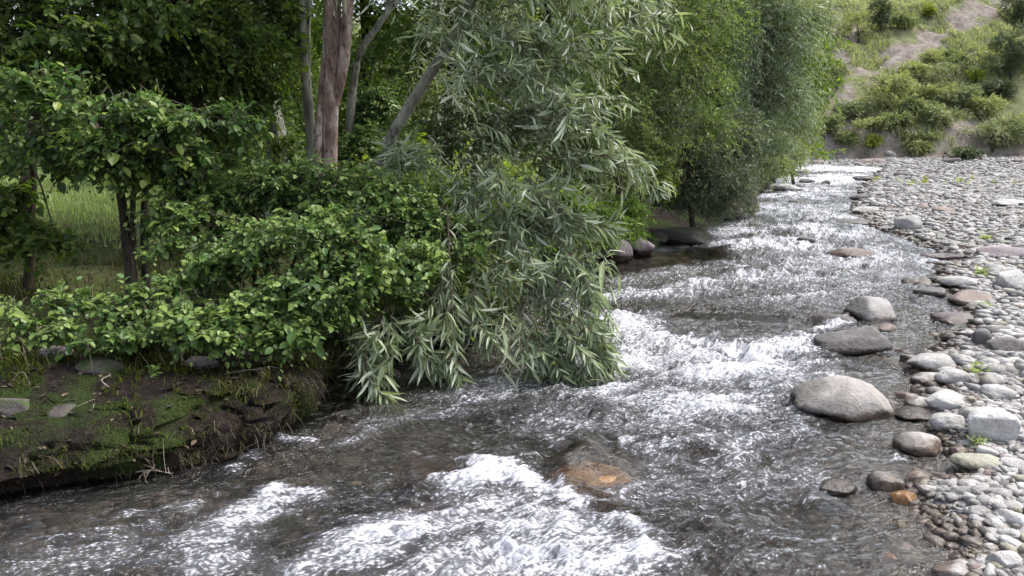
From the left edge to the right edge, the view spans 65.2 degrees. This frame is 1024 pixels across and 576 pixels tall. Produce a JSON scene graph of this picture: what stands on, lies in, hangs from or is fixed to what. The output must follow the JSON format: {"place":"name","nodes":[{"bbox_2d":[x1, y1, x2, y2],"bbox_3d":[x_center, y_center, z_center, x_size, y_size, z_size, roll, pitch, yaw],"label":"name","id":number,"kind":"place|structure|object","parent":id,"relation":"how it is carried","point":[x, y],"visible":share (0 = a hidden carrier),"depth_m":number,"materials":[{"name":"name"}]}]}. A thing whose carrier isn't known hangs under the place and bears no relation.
{"place":"outdoors","nodes":[
{"label":"outdoors","id":0,"kind":"place"},
{"bbox_2d":[0,121,716,355],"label":"meadow","id":1,"kind":"structure","parent":0,"point":[102,277],"depth_m":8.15,"materials":[{"name":"green plant"}]},
{"bbox_2d":[0,148,97,290],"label":"bush","id":2,"kind":"object","parent":1,"relation":"on","point":[24,233],"visible":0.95,"depth_m":6.21,"materials":[{"name":"green plant"}]},
{"bbox_2d":[0,0,281,244],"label":"tree","id":3,"kind":"object","parent":1,"relation":"on","point":[111,42],"visible":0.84,"depth_m":7.39,"materials":[{"name":"green plant"}]},
{"bbox_2d":[0,50,281,294],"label":"tree","id":4,"kind":"object","parent":1,"relation":"on","point":[165,144],"visible":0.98,"depth_m":5.74,"materials":[{"name":"green plant"}]},
{"bbox_2d":[19,0,315,240],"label":"tree","id":5,"kind":"object","parent":1,"relation":"on","point":[248,71],"visible":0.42,"depth_m":8.53,"materials":[{"name":"green plant"}]},
{"bbox_2d":[209,43,321,204],"bbox_3d":[-3.364,-2.206,11.197,1.965,2.473,2.009,0,12,0],"label":"bush","id":6,"kind":"object","parent":1,"relation":"on","point":[295,119],"visible":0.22,"depth_m":11.38,"materials":[{"name":"green plant"}]},
{"bbox_2d":[250,0,306,217],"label":"tree","id":7,"kind":"object","parent":1,"relation":"on","point":[284,145],"visible":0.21,"depth_m":9.66,"materials":[{"name":"green plant"}]},
{"bbox_2d":[237,0,339,172],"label":"tree","id":8,"kind":"object","parent":1,"relation":"on","point":[317,45],"visible":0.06,"depth_m":14.38,"materials":[{"name":"green plant"}]},
{"bbox_2d":[297,0,314,170],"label":"tree","id":9,"kind":"object","parent":1,"relation":"on","point":[307,93],"visible":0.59,"depth_m":9.27,"materials":[{"name":"grey plant"}]},
{"bbox_2d":[313,0,353,186],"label":"tree","id":10,"kind":"object","parent":1,"relation":"on","point":[336,47],"visible":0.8,"depth_m":8.16,"materials":[{"name":"brown plant"}]},
{"bbox_2d":[294,0,426,192],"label":"tree","id":11,"kind":"object","parent":1,"relation":"on","point":[366,21],"visible":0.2,"depth_m":13.32,"materials":[{"name":"green plant"}]},
{"bbox_2d":[343,0,399,192],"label":"tree","id":12,"kind":"object","parent":1,"relation":"on","point":[356,65],"visible":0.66,"depth_m":8.87,"materials":[{"name":"grey plant"}]},
{"bbox_2d":[337,75,439,204],"bbox_3d":[-1.604,-1.415,9.086,1.152,1.992,1.570,-8,14,-33],"label":"bush","id":13,"kind":"object","parent":1,"relation":"on","point":[375,112],"visible":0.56,"depth_m":9.13,"materials":[{"name":"green plant"}]},
{"bbox_2d":[340,25,446,152],"bbox_3d":[-4.247,-6.381,27.097,5.296,5.637,3.480,0,12,0],"label":"tree","id":14,"kind":"object","parent":1,"relation":"on","point":[404,76],"visible":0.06,"depth_m":26.72,"materials":[{"name":"green plant"}]},
{"bbox_2d":[349,0,546,205],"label":"tree","id":15,"kind":"object","parent":1,"relation":"on","point":[405,44],"visible":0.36,"depth_m":12.40,"materials":[{"name":"green plant"}]},
{"bbox_2d":[436,0,659,187],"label":"tree","id":16,"kind":"object","parent":1,"relation":"on","point":[585,77],"visible":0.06,"depth_m":13.20,"materials":[{"name":"green plant"}]},
{"bbox_2d":[570,18,683,161],"bbox_3d":[3.911,-6.646,27.744,4.768,5.505,3.532,0,12,0],"label":"tree","id":17,"kind":"object","parent":1,"relation":"on","point":[595,83],"visible":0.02,"depth_m":27.23,"materials":[{"name":"green plant"}]},
{"bbox_2d":[630,21,761,166],"bbox_3d":[6.198,-6.154,26.221,4.681,5.655,3.462,0,12,0],"label":"tree","id":18,"kind":"object","parent":1,"relation":"on","point":[718,103],"visible":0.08,"depth_m":25.92,"materials":[{"name":"green plant"}]},
{"bbox_2d":[0,172,789,519],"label":"river bank","id":19,"kind":"structure","parent":0,"point":[78,426],"depth_m":4.41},
{"bbox_2d":[0,398,29,417],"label":"boulder","id":20,"kind":"object","parent":19,"relation":"on","point":[9,406],"visible":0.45,"depth_m":4.34,"materials":[{"name":"stone"}]},
{"bbox_2d":[75,356,124,373],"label":"rock","id":21,"kind":"object","parent":19,"relation":"on","point":[100,364],"visible":0.75,"depth_m":4.76,"materials":[{"name":"stone"}]},
{"bbox_2d":[0,273,256,366],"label":"bush","id":22,"kind":"object","parent":19,"relation":"on","point":[147,322],"visible":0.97,"depth_m":4.85,"materials":[{"name":"green plant"}]},
{"bbox_2d":[0,360,341,510],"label":"rootlets","id":23,"kind":"object","parent":19,"relation":"hanging from","point":[322,369],"visible":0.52,"depth_m":4.37,"materials":[{"name":"brown plant"}]},
{"bbox_2d":[7,333,402,482],"bbox_3d":[-2.111,0.769,4.433,1.235,0.480,4.670,10,15,39],"label":"herb fringe","id":24,"kind":"object","parent":19,"relation":"on","point":[314,357],"visible":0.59,"depth_m":4.62,"materials":[{"name":"green plant"}]},
{"bbox_2d":[0,214,489,374],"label":"bank grass","id":25,"kind":"structure","parent":19,"relation":"on","point":[103,290],"depth_m":6.94,"materials":[{"name":"green plant"}]},
{"bbox_2d":[0,254,519,480],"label":"moss","id":26,"kind":"object","parent":19,"relation":"on","point":[145,355],"visible":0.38,"depth_m":4.77,"materials":[{"name":"green plant"}]},
{"bbox_2d":[0,233,536,487],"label":"leaf litter","id":27,"kind":"object","parent":19,"relation":"on","point":[124,444],"visible":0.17,"depth_m":4.66,"materials":[{"name":"plant"}]},
{"bbox_2d":[123,189,494,380],"bbox_3d":[-1.485,-0.071,5.458,2.730,1.148,1.822,0,12,0],"label":"bush","id":28,"kind":"object","parent":19,"relation":"on","point":[339,276],"visible":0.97,"depth_m":5.20,"materials":[{"name":"green plant"}]},
{"bbox_2d":[177,148,462,305],"bbox_3d":[-1.474,-0.376,6.228,2.380,1.407,1.055,5,12,21],"label":"bush","id":29,"kind":"object","parent":19,"relation":"on","point":[298,190],"visible":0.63,"depth_m":6.09,"materials":[{"name":"green plant"}]},
{"bbox_2d":[311,131,568,358],"bbox_3d":[-0.553,-0.470,7.108,2.307,1.802,3.019,0,12,0],"label":"bush","id":30,"kind":"object","parent":19,"relation":"on","point":[435,189],"visible":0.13,"depth_m":7.15,"materials":[{"name":"green plant"}]},
{"bbox_2d":[408,80,568,253],"bbox_3d":[-0.210,-1.405,9.412,1.660,2.089,1.749,-5,13,-24],"label":"bush","id":31,"kind":"object","parent":19,"relation":"on","point":[468,132],"visible":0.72,"depth_m":9.30,"materials":[{"name":"green plant"}]},
{"bbox_2d":[329,0,699,431],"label":"willow tree","id":32,"kind":"object","parent":19,"relation":"on","point":[596,352],"visible":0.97,"depth_m":5.93,"materials":[{"name":"green plant"}]},
{"bbox_2d":[512,68,634,252],"bbox_3d":[0.733,-1.690,10.441,1.732,2.487,1.410,11,16,43],"label":"bush","id":33,"kind":"object","parent":19,"relation":"on","point":[557,164],"visible":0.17,"depth_m":10.11,"materials":[{"name":"green plant"}]},
{"bbox_2d":[530,173,656,274],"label":"bush","id":34,"kind":"object","parent":19,"relation":"on","point":[632,219],"visible":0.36,"depth_m":9.60,"materials":[{"name":"green plant"}]},
{"bbox_2d":[600,240,632,263],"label":"boulder","id":35,"kind":"object","parent":19,"relation":"on","point":[621,257],"visible":0.45,"depth_m":10.81,"materials":[{"name":"grey stone"}]},
{"bbox_2d":[526,0,757,240],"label":"tree","id":36,"kind":"object","parent":19,"relation":"on","point":[706,126],"visible":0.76,"depth_m":10.10,"materials":[{"name":"green plant"}]},
{"bbox_2d":[605,116,681,223],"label":"bush","id":37,"kind":"object","parent":19,"relation":"on","point":[663,173],"visible":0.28,"depth_m":11.87,"materials":[{"name":"green plant"}]},
{"bbox_2d":[555,0,766,206],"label":"tree","id":38,"kind":"object","parent":19,"relation":"on","point":[739,4],"visible":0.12,"depth_m":14.40,"materials":[{"name":"green plant"}]},
{"bbox_2d":[657,227,712,246],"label":"rock","id":39,"kind":"object","parent":19,"relation":"on","point":[689,236],"visible":0.77,"depth_m":12.24,"materials":[{"name":"stone"}]},
{"bbox_2d":[622,87,778,236],"bbox_3d":[2.978,-1.850,12.234,2.880,2.441,1.606,-8,14,-35],"label":"bush","id":40,"kind":"object","parent":19,"relation":"on","point":[712,179],"visible":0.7,"depth_m":12.22,"materials":[{"name":"green plant"}]},
{"bbox_2d":[675,0,846,217],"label":"willow tree","id":41,"kind":"object","parent":19,"relation":"on","point":[769,86],"visible":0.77,"depth_m":15.37,"materials":[{"name":"green plant"}]},
{"bbox_2d":[719,19,860,174],"bbox_3d":[10.075,-7.093,29.495,5.218,5.898,3.593,0,12,0],"label":"tree","id":42,"kind":"object","parent":19,"relation":"on","point":[824,64],"visible":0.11,"depth_m":28.96,"materials":[{"name":"green plant"}]},
{"bbox_2d":[0,163,952,575],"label":"riverbed","id":43,"kind":"structure","parent":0,"point":[782,513],"depth_m":4.59,"materials":[{"name":"liquid"}]},
{"bbox_2d":[542,461,633,521],"bbox_3d":[0.393,1.069,4.202,0.495,0.274,0.381,0,12,0],"label":"boulder","id":44,"kind":"object","parent":43,"relation":"on","point":[601,474],"visible":0.72,"depth_m":4.07,"materials":[{"name":"orange stone"}]},
{"bbox_2d":[757,113,828,186],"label":"bush","id":45,"kind":"object","parent":43,"relation":"on","point":[802,160],"visible":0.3,"depth_m":22.42,"materials":[{"name":"green plant"}]},
{"bbox_2d":[790,375,896,427],"bbox_3d":[2.103,0.725,5.097,0.643,0.305,0.501,0,12,0],"label":"boulder","id":46,"kind":"object","parent":43,"relation":"on","point":[847,400],"visible":0.96,"depth_m":4.94,"materials":[{"name":"beige stone"}]},
{"bbox_2d":[814,327,893,361],"bbox_3d":[2.720,0.461,6.440,0.622,0.280,0.331,0,12,0],"label":"rock","id":47,"kind":"object","parent":43,"relation":"on","point":[857,342],"visible":0.95,"depth_m":6.32,"materials":[{"name":"grey stone"}]},
{"bbox_2d":[843,296,895,325],"bbox_3d":[3.365,0.227,7.488,0.462,0.284,0.385,0,12,0],"label":"boulder","id":48,"kind":"object","parent":43,"relation":"on","point":[868,309],"visible":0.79,"depth_m":7.39,"materials":[{"name":"grey stone"}]},
{"bbox_2d":[0,163,966,575],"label":"stream","id":49,"kind":"structure","parent":0,"point":[760,353],"depth_m":4.54,"materials":[{"name":"grey liquid"}]},
{"bbox_2d":[332,471,396,502],"bbox_3d":[-0.768,1.028,4.199,0.354,0.133,0.282,0,12,0],"label":"rock","id":50,"kind":"object","parent":49,"relation":"in","point":[372,478],"visible":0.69,"depth_m":4.11,"materials":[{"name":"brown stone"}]},
{"bbox_2d":[385,457,457,493],"bbox_3d":[-0.483,1.004,4.276,0.408,0.135,0.360,0,12,0],"label":"rock","id":51,"kind":"object","parent":49,"relation":"in","point":[404,481],"visible":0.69,"depth_m":4.18,"materials":[{"name":"grey stone"}]},
{"bbox_2d":[387,501,456,535],"bbox_3d":[-0.431,1.108,3.829,0.332,0.122,0.258,0,12,0],"label":"rock","id":52,"kind":"object","parent":49,"relation":"in","point":[431,504],"visible":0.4,"depth_m":3.81,"materials":[{"name":"brown stone"}]},
{"bbox_2d":[810,314,857,330],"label":"rock","id":53,"kind":"object","parent":49,"relation":"on","point":[818,320],"visible":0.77,"depth_m":7.25,"materials":[{"name":"grey stone"}]},
{"bbox_2d":[818,478,857,496],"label":"rock","id":54,"kind":"object","parent":49,"relation":"in","point":[837,487],"visible":1,"depth_m":3.98,"materials":[{"name":"grey stone"}]},
{"bbox_2d":[827,248,876,257],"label":"rock","id":55,"kind":"object","parent":49,"relation":"on","point":[851,252],"visible":0.94,"depth_m":11.06,"materials":[{"name":"stone"}]},
{"bbox_2d":[866,471,904,492],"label":"rock","id":56,"kind":"object","parent":49,"relation":"in","point":[880,481],"visible":0.9,"depth_m":4.00,"materials":[{"name":"grey stone"}]},
{"bbox_2d":[890,490,916,505],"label":"rock","id":57,"kind":"object","parent":49,"relation":"in","point":[903,497],"visible":0.91,"depth_m":3.87,"materials":[{"name":"orange stone"}]},
{"bbox_2d":[892,432,940,457],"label":"boulder","id":58,"kind":"object","parent":49,"relation":"on","point":[921,444],"visible":1,"depth_m":4.45,"materials":[{"name":"beige stone"}]},
{"bbox_2d":[245,0,1023,158],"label":"hillside","id":59,"kind":"structure","parent":0,"point":[964,15],"depth_m":42.51,"materials":[{"name":"soil"}]},
{"bbox_2d":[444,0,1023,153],"bbox_3d":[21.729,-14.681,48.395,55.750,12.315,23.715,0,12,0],"label":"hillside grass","id":60,"kind":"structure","parent":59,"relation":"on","point":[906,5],"depth_m":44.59,"materials":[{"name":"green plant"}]},
{"bbox_2d":[813,110,847,138],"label":"shrub","id":61,"kind":"object","parent":59,"relation":"on","point":[832,124],"visible":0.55,"depth_m":38.30,"materials":[{"name":"green plant"}]},
{"bbox_2d":[822,59,859,87],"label":"shrub","id":62,"kind":"object","parent":59,"relation":"on","point":[843,71],"visible":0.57,"depth_m":41.14,"materials":[{"name":"green plant"}]},
{"bbox_2d":[831,128,864,149],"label":"shrub","id":63,"kind":"object","parent":59,"relation":"on","point":[847,137],"visible":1,"depth_m":38.15,"materials":[{"name":"green plant"}]},
{"bbox_2d":[824,98,876,119],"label":"shrub","id":64,"kind":"object","parent":59,"relation":"on","point":[854,108],"visible":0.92,"depth_m":39.08,"materials":[{"name":"green plant"}]},
{"bbox_2d":[839,8,873,43],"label":"shrub","id":65,"kind":"object","parent":59,"relation":"on","point":[857,20],"visible":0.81,"depth_m":45.12,"materials":[{"name":"green plant"}]},
{"bbox_2d":[848,115,892,131],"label":"shrub","id":66,"kind":"object","parent":59,"relation":"on","point":[874,123],"visible":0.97,"depth_m":38.30,"materials":[{"name":"green plant"}]},
{"bbox_2d":[862,0,897,31],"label":"shrub","id":67,"kind":"object","parent":59,"relation":"on","point":[880,17],"visible":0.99,"depth_m":45.52,"materials":[{"name":"green plant"}]},
{"bbox_2d":[858,68,919,110],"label":"shrub","id":68,"kind":"object","parent":59,"relation":"on","point":[895,85],"visible":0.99,"depth_m":39.41,"materials":[{"name":"green plant"}]},
{"bbox_2d":[880,109,918,132],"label":"shrub","id":69,"kind":"object","parent":59,"relation":"on","point":[897,118],"visible":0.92,"depth_m":38.16,"materials":[{"name":"green plant"}]},
{"bbox_2d":[888,9,925,29],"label":"shrub","id":70,"kind":"object","parent":59,"relation":"on","point":[904,20],"visible":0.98,"depth_m":45.45,"materials":[{"name":"green plant"}]},
{"bbox_2d":[891,93,929,120],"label":"shrub","id":71,"kind":"object","parent":59,"relation":"on","point":[913,103],"visible":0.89,"depth_m":38.79,"materials":[{"name":"green plant"}]},
{"bbox_2d":[896,58,931,79],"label":"shrub","id":72,"kind":"object","parent":59,"relation":"on","point":[914,66],"visible":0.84,"depth_m":41.75,"materials":[{"name":"green plant"}]},
{"bbox_2d":[899,134,935,156],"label":"shrub","id":73,"kind":"object","parent":59,"relation":"on","point":[916,147],"visible":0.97,"depth_m":37.80,"materials":[{"name":"green plant"}]},
{"bbox_2d":[895,127,943,142],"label":"shrub","id":74,"kind":"object","parent":59,"relation":"on","point":[928,134],"visible":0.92,"depth_m":37.98,"materials":[{"name":"green plant"}]},
{"bbox_2d":[906,75,961,105],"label":"shrub","id":75,"kind":"object","parent":59,"relation":"on","point":[926,90],"visible":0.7,"depth_m":40.58,"materials":[{"name":"green plant"}]},
{"bbox_2d":[913,100,976,128],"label":"shrub","id":76,"kind":"object","parent":59,"relation":"on","point":[935,114],"visible":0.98,"depth_m":38.49,"materials":[{"name":"green plant"}]},
{"bbox_2d":[912,60,980,85],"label":"shrub","id":77,"kind":"object","parent":59,"relation":"on","point":[938,74],"visible":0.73,"depth_m":41.43,"materials":[{"name":"green plant"}]},
{"bbox_2d":[928,80,985,107],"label":"shrub","id":78,"kind":"object","parent":59,"relation":"on","point":[966,92],"visible":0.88,"depth_m":40.22,"materials":[{"name":"green plant"}]},
{"bbox_2d":[942,51,1004,72],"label":"shrub","id":79,"kind":"object","parent":59,"relation":"on","point":[961,58],"visible":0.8,"depth_m":42.40,"materials":[{"name":"green plant"}]},
{"bbox_2d":[958,92,1013,119],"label":"shrub","id":80,"kind":"object","parent":59,"relation":"on","point":[980,106],"visible":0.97,"depth_m":39.80,"materials":[{"name":"green plant"}]},
{"bbox_2d":[959,112,1023,151],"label":"shrub","id":81,"kind":"object","parent":59,"relation":"on","point":[999,134],"visible":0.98,"depth_m":38.26,"materials":[{"name":"green plant"}]},
{"bbox_2d":[975,77,1022,100],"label":"shrub","id":82,"kind":"object","parent":59,"relation":"on","point":[994,86],"visible":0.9,"depth_m":40.78,"materials":[{"name":"green plant"}]},
{"bbox_2d":[978,19,1023,79],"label":"tree","id":83,"kind":"object","parent":59,"relation":"on","point":[1013,55],"visible":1,"depth_m":41.62,"materials":[{"name":"green plant"}]},
{"bbox_2d":[996,0,1023,28],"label":"tree","id":84,"kind":"object","parent":59,"relation":"on","point":[1018,11],"visible":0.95,"depth_m":46.67,"materials":[{"name":"green plant"}]},
{"bbox_2d":[253,139,1023,575],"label":"gravel bar","id":85,"kind":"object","parent":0,"point":[955,503],"visible":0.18,"depth_m":12.47,"materials":[{"name":"grey gravel"}]},
{"bbox_2d":[878,537,927,567],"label":"cobble","id":86,"kind":"object","parent":85,"relation":"on","point":[905,543],"visible":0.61,"depth_m":3.45,"materials":[{"name":"grey stone"}]},
{"bbox_2d":[893,215,921,229],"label":"boulder","id":87,"kind":"object","parent":85,"relation":"on","point":[910,222],"visible":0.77,"depth_m":13.32,"materials":[{"name":"grey stone"}]},
{"bbox_2d":[894,405,933,421],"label":"rock","id":88,"kind":"object","parent":85,"relation":"on","point":[910,413],"visible":0.79,"depth_m":4.96,"materials":[{"name":"grey stone"}]},
{"bbox_2d":[808,152,1023,575],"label":"pebbles","id":89,"kind":"object","parent":85,"relation":"on","point":[951,487],"visible":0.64,"depth_m":5.99,"materials":[{"name":"grey stone"}]},
{"bbox_2d":[912,287,946,299],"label":"rock","id":90,"kind":"object","parent":89,"relation":"on","point":[938,293],"visible":0.9,"depth_m":8.46,"materials":[{"name":"grey stone"}]},
{"bbox_2d":[949,453,1002,470],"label":"rock","id":91,"kind":"object","parent":89,"relation":"on","point":[973,461],"visible":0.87,"depth_m":4.13,"materials":[{"name":"beige stone"}]},
{"bbox_2d":[905,353,956,371],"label":"boulder","id":92,"kind":"object","parent":85,"relation":"on","point":[927,362],"visible":0.74,"depth_m":5.81,"materials":[{"name":"grey stone"}]},
{"bbox_2d":[924,389,964,410],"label":"cobble","id":93,"kind":"object","parent":85,"relation":"on","point":[944,399],"visible":0.89,"depth_m":4.99,"materials":[{"name":"grey stone"}]},
{"bbox_2d":[928,412,964,431],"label":"cobble","id":94,"kind":"object","parent":85,"relation":"on","point":[943,421],"visible":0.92,"depth_m":4.68,"materials":[{"name":"grey stone"}]},
{"bbox_2d":[932,559,968,575],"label":"rock","id":95,"kind":"object","parent":85,"relation":"on","point":[957,567],"visible":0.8,"depth_m":3.21,"materials":[{"name":"grey stone"}]},
{"bbox_2d":[930,312,973,326],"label":"rock","id":96,"kind":"object","parent":85,"relation":"on","point":[952,318],"visible":0.77,"depth_m":7.36,"materials":[{"name":"grey stone"}]},
{"bbox_2d":[934,369,971,383],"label":"cobble","id":97,"kind":"object","parent":85,"relation":"on","point":[949,376],"visible":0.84,"depth_m":5.47,"materials":[{"name":"grey stone"}]},
{"bbox_2d":[935,276,976,286],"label":"rock","id":98,"kind":"object","parent":85,"relation":"on","point":[952,281],"visible":0.88,"depth_m":8.81,"materials":[{"name":"grey stone"}]},
{"bbox_2d":[946,141,989,160],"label":"shrub","id":99,"kind":"object","parent":85,"relation":"on","point":[967,152],"visible":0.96,"depth_m":35.10,"materials":[{"name":"green plant"}]},
{"bbox_2d":[947,289,995,305],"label":"rock","id":100,"kind":"object","parent":85,"relation":"on","point":[963,297],"visible":0.76,"depth_m":8.07,"materials":[{"name":"stone"}]},
{"bbox_2d":[967,406,1020,441],"bbox_3d":[2.698,0.783,4.526,0.267,0.213,0.218,2,12,10],"label":"boulder","id":101,"kind":"object","parent":85,"relation":"on","point":[993,424],"visible":0.88,"depth_m":4.43,"materials":[{"name":"grey stone"}]},
{"bbox_2d":[978,384,1016,400],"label":"rock","id":102,"kind":"object","parent":85,"relation":"on","point":[996,390],"visible":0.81,"depth_m":5.13,"materials":[{"name":"grey stone"}]},
{"bbox_2d":[976,246,1023,256],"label":"rock","id":103,"kind":"object","parent":85,"relation":"on","point":[1002,250],"visible":0.83,"depth_m":10.61,"materials":[{"name":"grey stone"}]},
{"bbox_2d":[985,337,1022,351],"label":"rock","id":104,"kind":"object","parent":85,"relation":"on","point":[1007,344],"visible":0.7,"depth_m":6.13,"materials":[{"name":"grey stone"}]},
{"bbox_2d":[986,550,1022,568],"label":"cobble","id":105,"kind":"object","parent":85,"relation":"on","point":[1008,559],"visible":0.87,"depth_m":3.19,"materials":[{"name":"white stone"}]},
{"bbox_2d":[993,508,1023,525],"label":"cobble","id":106,"kind":"object","parent":85,"relation":"on","point":[1010,516],"visible":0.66,"depth_m":3.52,"materials":[{"name":"white stone"}]},
{"bbox_2d":[995,269,1023,287],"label":"boulder","id":107,"kind":"object","parent":85,"relation":"on","point":[1010,278],"visible":0.76,"depth_m":8.53,"materials":[{"name":"grey stone"}]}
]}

